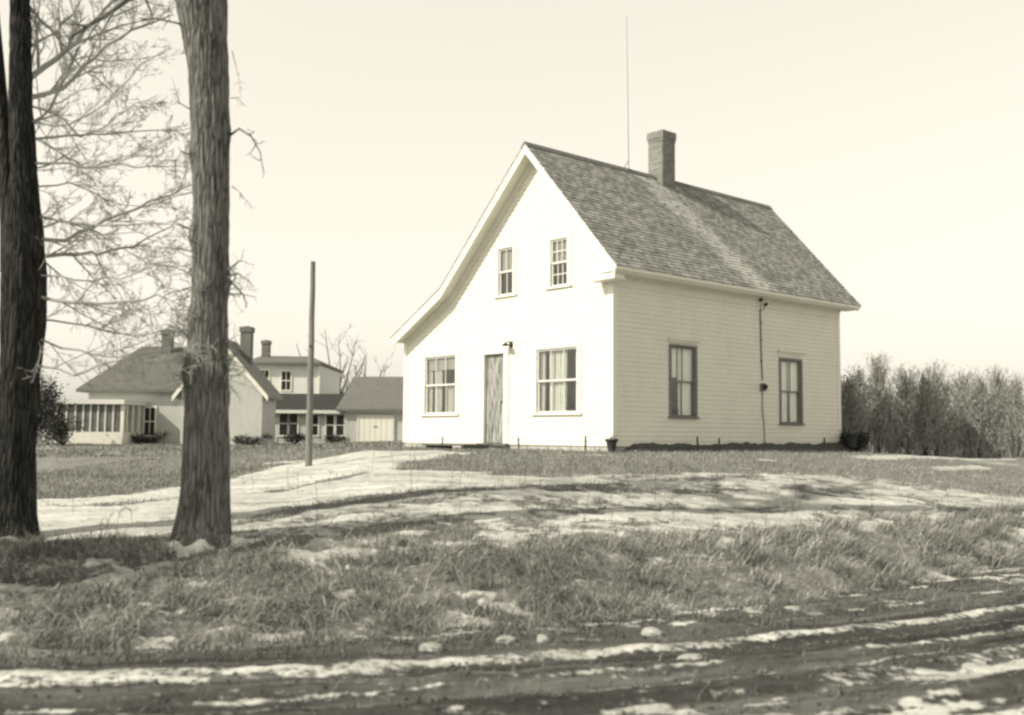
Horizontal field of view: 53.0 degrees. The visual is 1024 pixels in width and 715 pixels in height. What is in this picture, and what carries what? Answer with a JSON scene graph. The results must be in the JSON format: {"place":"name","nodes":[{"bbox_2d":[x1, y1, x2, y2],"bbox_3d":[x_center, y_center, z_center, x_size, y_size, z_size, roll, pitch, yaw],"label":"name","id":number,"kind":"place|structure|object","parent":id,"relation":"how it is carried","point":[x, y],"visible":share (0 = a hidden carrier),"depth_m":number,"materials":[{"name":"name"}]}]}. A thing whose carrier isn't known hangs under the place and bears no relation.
{"place":"outdoors","nodes":[
{"label":"outdoors","id":0,"kind":"place"},
{"bbox_2d":[36,440,444,457],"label":"lawn grass","id":1,"kind":"structure","parent":0,"point":[166,448],"depth_m":31.27,"materials":[{"name":"grey plant"}]},
{"bbox_2d":[0,432,1023,714],"bbox_3d":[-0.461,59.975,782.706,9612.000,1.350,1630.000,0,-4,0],"label":"ground","id":2,"kind":"structure","parent":0,"point":[158,518],"depth_m":9.28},
{"bbox_2d":[37,370,76,444],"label":"evergreen shrub","id":3,"kind":"object","parent":2,"relation":"on","point":[48,399],"visible":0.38,"depth_m":45.85,"materials":[{"name":"grey plant"}]},
{"bbox_2d":[37,412,87,445],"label":"evergreen shrub","id":4,"kind":"object","parent":2,"relation":"on","point":[58,428],"visible":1,"depth_m":43.60,"materials":[{"name":"grey plant"}]},
{"bbox_2d":[0,0,217,538],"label":"old tree","id":5,"kind":"object","parent":2,"relation":"on","point":[24,298],"visible":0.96,"depth_m":11.63,"materials":[{"name":"grey plant"}]},
{"bbox_2d":[130,430,172,444],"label":"evergreen shrub","id":6,"kind":"object","parent":2,"relation":"on","point":[144,439],"visible":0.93,"depth_m":50.28,"materials":[{"name":"black plant"}]},
{"bbox_2d":[53,0,266,548],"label":"maple tree","id":7,"kind":"object","parent":2,"relation":"on","point":[204,496],"visible":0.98,"depth_m":10.94,"materials":[{"name":"grey plant"}]},
{"bbox_2d":[54,326,282,444],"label":"grey house","id":8,"kind":"structure","parent":2,"relation":"on","point":[106,414],"depth_m":51.53,"materials":[{"name":"paint"}]},
{"bbox_2d":[142,406,156,436],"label":"window","id":9,"kind":"structure","parent":8,"relation":"in","point":[149,412],"depth_m":51.88,"materials":[{"name":"glass"}]},
{"bbox_2d":[159,535,261,556],"bbox_3d":[-3.299,1.956,10.889,1.057,0.233,1.057,-3,-5,34],"label":"snow heap","id":10,"kind":"object","parent":2,"relation":"on","point":[199,542],"visible":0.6,"depth_m":10.54,"materials":[{"name":"white snow"}]},
{"bbox_2d":[230,432,274,445],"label":"evergreen shrub","id":11,"kind":"object","parent":2,"relation":"on","point":[243,440],"visible":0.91,"depth_m":48.80,"materials":[{"name":"grey plant"}]},
{"bbox_2d":[276,431,314,443],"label":"evergreen shrub","id":12,"kind":"object","parent":2,"relation":"on","point":[295,437],"visible":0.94,"depth_m":60.52,"materials":[{"name":"grey plant"}]},
{"bbox_2d":[253,340,344,443],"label":"two storey house","id":13,"kind":"structure","parent":2,"relation":"on","point":[286,376],"depth_m":67.65,"materials":[{"name":"white paint"}]},
{"bbox_2d":[260,369,269,380],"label":"window","id":14,"kind":"structure","parent":13,"relation":"in","point":[266,372],"depth_m":68.08,"materials":[{"name":"white paint"}]},
{"bbox_2d":[275,413,277,441],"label":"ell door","id":15,"kind":"structure","parent":13,"relation":"in","point":[276,413],"depth_m":62.81,"materials":[{"name":"beige wood"}]},
{"bbox_2d":[278,413,289,436],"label":"window","id":16,"kind":"structure","parent":13,"relation":"in","point":[282,417],"depth_m":62.84,"materials":[{"name":"black glass"}]},
{"bbox_2d":[280,370,291,390],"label":"window","id":17,"kind":"structure","parent":13,"relation":"in","point":[285,375],"depth_m":68.05,"materials":[{"name":"white paint"}]},
{"bbox_2d":[287,413,298,436],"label":"window","id":18,"kind":"structure","parent":13,"relation":"in","point":[293,424],"depth_m":62.84,"materials":[{"name":"glass"}]},
{"bbox_2d":[313,414,319,436],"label":"window","id":19,"kind":"structure","parent":13,"relation":"in","point":[316,417],"depth_m":62.84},
{"bbox_2d":[325,414,334,435],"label":"window","id":20,"kind":"structure","parent":13,"relation":"in","point":[329,418],"depth_m":62.84,"materials":[{"name":"glass"}]},
{"bbox_2d":[335,414,344,436],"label":"window","id":21,"kind":"structure","parent":13,"relation":"in","point":[339,418],"depth_m":62.84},
{"bbox_2d":[305,261,314,466],"bbox_3d":[-3.582,0.250,18.258,0.130,3.957,0.178,0,-4,0],"label":"utility pole","id":22,"kind":"object","parent":2,"relation":"on","point":[309,422],"visible":0.94,"depth_m":18.24,"materials":[{"name":"grey wood"}]},
{"bbox_2d":[296,325,367,392],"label":"bare tree","id":23,"kind":"object","parent":2,"relation":"on","point":[346,380],"visible":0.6,"depth_m":93.70,"materials":[{"name":"grey plant"}]},
{"bbox_2d":[317,432,350,442],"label":"evergreen shrub","id":24,"kind":"object","parent":2,"relation":"on","point":[329,438],"visible":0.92,"depth_m":60.59,"materials":[{"name":"grey plant"}]},
{"bbox_2d":[340,347,395,393],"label":"bare tree","id":25,"kind":"object","parent":2,"relation":"on","point":[365,371],"visible":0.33,"depth_m":96.77,"materials":[{"name":"grey plant"}]},
{"bbox_2d":[336,376,403,441],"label":"garage","id":26,"kind":"structure","parent":2,"relation":"on","point":[371,408],"depth_m":61.90,"materials":[{"name":"grey paint"}]},
{"bbox_2d":[359,417,391,441],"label":"garage door","id":27,"kind":"structure","parent":26,"relation":"in","point":[367,433],"depth_m":61.76,"materials":[{"name":"white paint"}]},
{"bbox_2d":[397,539,410,545],"bbox_3d":[-1.143,1.970,10.844,0.152,0.100,0.084,2,-5,-18],"label":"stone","id":28,"kind":"object","parent":2,"relation":"on","point":[405,543],"visible":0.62,"depth_m":10.82,"materials":[{"name":"grey stone"}]},
{"bbox_2d":[418,642,442,651],"bbox_3d":[-0.597,2.145,7.600,0.203,0.087,0.122,-1,-5,20],"label":"stone","id":29,"kind":"object","parent":2,"relation":"on","point":[429,646],"visible":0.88,"depth_m":7.56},
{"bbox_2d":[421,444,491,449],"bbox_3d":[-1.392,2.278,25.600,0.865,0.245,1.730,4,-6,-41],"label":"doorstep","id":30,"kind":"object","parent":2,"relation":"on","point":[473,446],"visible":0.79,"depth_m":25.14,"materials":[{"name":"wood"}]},
{"bbox_2d":[496,635,516,643],"bbox_3d":[-0.046,2.199,7.964,0.182,0.083,0.103,3,-5,-26],"label":"stone","id":31,"kind":"object","parent":2,"relation":"on","point":[508,639],"visible":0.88,"depth_m":7.93,"materials":[{"name":"white stone"}]},
{"bbox_2d":[0,499,1023,650],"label":"dead grass","id":32,"kind":"structure","parent":2,"relation":"on","point":[463,575],"depth_m":9.86,"materials":[{"name":"plant"}]},
{"bbox_2d":[0,446,1023,558],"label":"yard grass","id":33,"kind":"structure","parent":2,"relation":"on","point":[246,468],"depth_m":17.74,"materials":[{"name":"grey plant"}]},
{"bbox_2d":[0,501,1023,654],"bbox_3d":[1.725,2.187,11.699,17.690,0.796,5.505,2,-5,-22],"label":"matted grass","id":34,"kind":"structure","parent":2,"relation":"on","point":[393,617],"depth_m":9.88,"materials":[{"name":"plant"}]},
{"bbox_2d":[0,560,1023,714],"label":"verge grass","id":35,"kind":"structure","parent":2,"relation":"on","point":[457,639],"depth_m":7.97,"materials":[{"name":"plant"}]},
{"bbox_2d":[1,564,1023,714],"bbox_3d":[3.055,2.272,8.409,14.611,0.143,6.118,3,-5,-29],"label":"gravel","id":36,"kind":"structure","parent":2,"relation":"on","point":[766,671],"depth_m":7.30,"materials":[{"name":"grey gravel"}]},
{"bbox_2d":[4,442,1023,626],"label":"dry weeds","id":37,"kind":"object","parent":2,"relation":"on","point":[525,474],"visible":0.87,"depth_m":12.29,"materials":[{"name":"plant"}]},
{"bbox_2d":[537,634,549,642],"bbox_3d":[0.243,2.180,7.919,0.104,0.096,0.063,1,-4,-3],"label":"stone","id":38,"kind":"object","parent":2,"relation":"on","point":[542,638],"visible":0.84,"depth_m":7.90,"materials":[{"name":"white stone"}]},
{"bbox_2d":[584,435,586,451],"bbox_3d":[1.648,2.011,23.070,0.028,0.520,0.051,4,-6,-41],"label":"wooden stake","id":39,"kind":"object","parent":2,"relation":"on","point":[585,443],"visible":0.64,"depth_m":23.07,"materials":[{"name":"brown wood"}]},
{"bbox_2d":[605,434,617,452],"bbox_3d":[2.199,1.888,22.656,0.301,0.416,0.301,2,-5,-17],"label":"flowerpot","id":40,"kind":"object","parent":2,"relation":"on","point":[611,443],"visible":0.94,"depth_m":22.57,"materials":[{"name":"grey ceramic"}]},
{"bbox_2d":[390,129,861,451],"bbox_3d":[3.273,-1.492,29.166,10.282,9.370,8.656,4,-6,-41],"label":"farmhouse","id":41,"kind":"object","parent":2,"relation":"on","point":[572,302],"visible":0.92,"depth_m":25.80,"materials":[{"name":"white paint"}]},
{"bbox_2d":[419,351,458,415],"bbox_3d":[-1.910,0.721,27.785,0.214,1.710,1.680,4,-6,-41],"label":"window","id":42,"kind":"structure","parent":41,"relation":"in","point":[437,362],"depth_m":27.94,"materials":[{"name":"white paint"}]},
{"bbox_2d":[486,354,502,442],"bbox_3d":[-0.426,1.037,26.075,0.120,2.245,0.744,4,-6,-41],"label":"door","id":43,"kind":"structure","parent":41,"relation":"in","point":[494,404],"depth_m":26.13,"materials":[{"name":"wood"}]},
{"bbox_2d":[492,242,516,298],"bbox_3d":[-0.144,-2.199,25.991,0.160,1.350,0.880,4,-6,-41],"label":"window","id":44,"kind":"structure","parent":41,"relation":"in","point":[505,254],"depth_m":26.07,"materials":[{"name":"white paint"}]},
{"bbox_2d":[530,342,581,414],"bbox_3d":[1.091,0.520,24.404,0.214,1.690,1.710,4,-6,-41],"label":"window","id":45,"kind":"structure","parent":41,"relation":"in","point":[558,380],"depth_m":24.55,"materials":[{"name":"white paint"}]},
{"bbox_2d":[544,232,571,289],"bbox_3d":[1.136,-2.297,24.549,0.160,1.290,0.900,4,-6,-41],"label":"window","id":46,"kind":"structure","parent":41,"relation":"in","point":[558,247],"depth_m":24.62,"materials":[{"name":"white paint"}]},
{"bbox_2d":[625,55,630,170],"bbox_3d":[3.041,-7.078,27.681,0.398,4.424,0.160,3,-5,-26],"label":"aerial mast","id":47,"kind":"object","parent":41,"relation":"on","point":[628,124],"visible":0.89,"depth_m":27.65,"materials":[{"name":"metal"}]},
{"bbox_2d":[668,343,699,418],"bbox_3d":[4.073,0.583,24.672,1.110,1.770,0.214,4,-6,-41],"label":"window","id":48,"kind":"structure","parent":41,"relation":"in","point":[687,389],"depth_m":24.85,"materials":[{"name":"paint"}]},
{"bbox_2d":[779,357,804,424],"bbox_3d":[7.469,0.925,27.669,1.150,1.790,0.214,4,-6,-41],"label":"window","id":49,"kind":"structure","parent":41,"relation":"in","point":[793,395],"depth_m":27.82,"materials":[{"name":"glass"}]},
{"bbox_2d":[641,627,661,635],"bbox_3d":[1.126,2.221,8.281,0.178,0.098,0.113,-1,-5,23],"label":"stone","id":50,"kind":"object","parent":2,"relation":"on","point":[650,631],"visible":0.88,"depth_m":8.25,"materials":[{"name":"white stone"}]},
{"bbox_2d":[677,653,702,659],"bbox_3d":[1.272,2.149,7.352,0.203,0.061,0.123,2,-4,-14],"label":"stone","id":51,"kind":"object","parent":2,"relation":"on","point":[693,656],"visible":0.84,"depth_m":7.32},
{"bbox_2d":[624,442,859,451],"bbox_3d":[6.423,2.387,26.091,10.242,0.486,0.682,4,-6,-41],"label":"earth banking","id":52,"kind":"object","parent":2,"relation":"on","point":[655,447],"visible":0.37,"depth_m":25.76,"materials":[{"name":"grey soil"}]},
{"bbox_2d":[696,436,698,451],"bbox_3d":[4.376,2.118,24.208,0.028,0.520,0.068,4,-6,-41],"label":"wooden stake","id":53,"kind":"object","parent":52,"relation":"on","point":[697,442],"visible":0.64,"depth_m":24.21,"materials":[{"name":"grey wood"}]},
{"bbox_2d":[844,428,858,447],"bbox_3d":[9.444,2.233,28.544,0.396,0.548,0.396,2,-5,-17],"label":"flowerpot","id":54,"kind":"object","parent":52,"relation":"on","point":[851,438],"visible":1,"depth_m":28.43,"materials":[{"name":"black ceramic"}]},
{"bbox_2d":[839,428,872,451],"bbox_3d":[9.675,2.379,29.305,1.122,0.774,1.162,-2,-5,29],"label":"evergreen shrub","id":55,"kind":"object","parent":2,"relation":"on","point":[862,440],"visible":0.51,"depth_m":29.05,"materials":[{"name":"black plant"}]},
{"bbox_2d":[841,371,875,435],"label":"brushy tree","id":56,"kind":"object","parent":2,"relation":"on","point":[851,418],"visible":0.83,"depth_m":31.63,"materials":[{"name":"grey plant"}]},
{"bbox_2d":[843,360,889,450],"bbox_3d":[12.136,1.753,35.879,1.739,3.394,1.850,4,-6,-40],"label":"brushy tree","id":57,"kind":"object","parent":2,"relation":"on","point":[858,375],"visible":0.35,"depth_m":35.78,"materials":[{"name":"grey plant"}]},
{"bbox_2d":[856,351,911,452],"bbox_3d":[13.202,1.619,36.931,2.163,3.941,1.858,0,-4,0],"label":"brushy tree","id":58,"kind":"object","parent":2,"relation":"on","point":[878,381],"visible":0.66,"depth_m":36.70,"materials":[{"name":"grey plant"}]},
{"bbox_2d":[875,388,911,453],"bbox_3d":[13.564,2.320,36.686,1.528,2.527,1.723,1,-4,-10],"label":"brushy tree","id":59,"kind":"object","parent":2,"relation":"on","point":[895,404],"visible":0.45,"depth_m":36.53,"materials":[{"name":"grey plant"}]},
{"bbox_2d":[884,361,918,454],"bbox_3d":[14.447,1.901,37.614,2.204,3.538,2.226,3,-5,-35],"label":"brushy tree","id":60,"kind":"object","parent":2,"relation":"on","point":[902,379],"visible":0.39,"depth_m":37.60,"materials":[{"name":"grey plant"}]},
{"bbox_2d":[896,367,955,455],"bbox_3d":[13.082,1.768,32.771,1.480,2.966,1.621,3,-5,-34],"label":"brushy tree","id":61,"kind":"object","parent":2,"relation":"on","point":[924,416],"visible":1,"depth_m":32.60,"materials":[{"name":"grey plant"}]},
{"bbox_2d":[843,383,1023,457],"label":"undergrowth","id":62,"kind":"object","parent":2,"relation":"on","point":[1007,450],"visible":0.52,"depth_m":34.82,"materials":[{"name":"plant"}]},
{"bbox_2d":[903,359,972,456],"bbox_3d":[14.492,1.756,35.241,2.374,3.475,1.998,-2,-5,26],"label":"brushy tree","id":63,"kind":"object","parent":2,"relation":"on","point":[935,375],"visible":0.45,"depth_m":35.07,"materials":[{"name":"grey plant"}]},
{"bbox_2d":[938,376,959,447],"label":"brushy tree","id":64,"kind":"object","parent":2,"relation":"on","point":[949,399],"visible":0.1,"depth_m":40.85,"materials":[{"name":"grey plant"}]},
{"bbox_2d":[941,365,991,455],"bbox_3d":[16.297,1.920,36.924,2.184,3.469,2.131,0,-4,0],"label":"brushy tree","id":65,"kind":"object","parent":2,"relation":"on","point":[963,384],"visible":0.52,"depth_m":36.93,"materials":[{"name":"grey plant"}]},
{"bbox_2d":[960,371,1003,457],"bbox_3d":[15.815,1.967,34.922,1.572,3.048,1.855,0,-4,0],"label":"brushy tree","id":66,"kind":"object","parent":2,"relation":"on","point":[982,403],"visible":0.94,"depth_m":34.67,"materials":[{"name":"grey plant"}]},
{"bbox_2d":[985,364,1023,456],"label":"brushy tree","id":67,"kind":"object","parent":2,"relation":"on","point":[996,381],"visible":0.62,"depth_m":37.06,"materials":[{"name":"grey plant"}]},
{"bbox_2d":[1005,367,1023,455],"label":"brushy tree","id":68,"kind":"object","parent":2,"relation":"on","point":[1016,381],"visible":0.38,"depth_m":38.58,"materials":[{"name":"grey plant"}]},
{"bbox_2d":[0,0,1023,431],"label":"sky","id":69,"kind":"structure","parent":0,"point":[887,136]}
]}

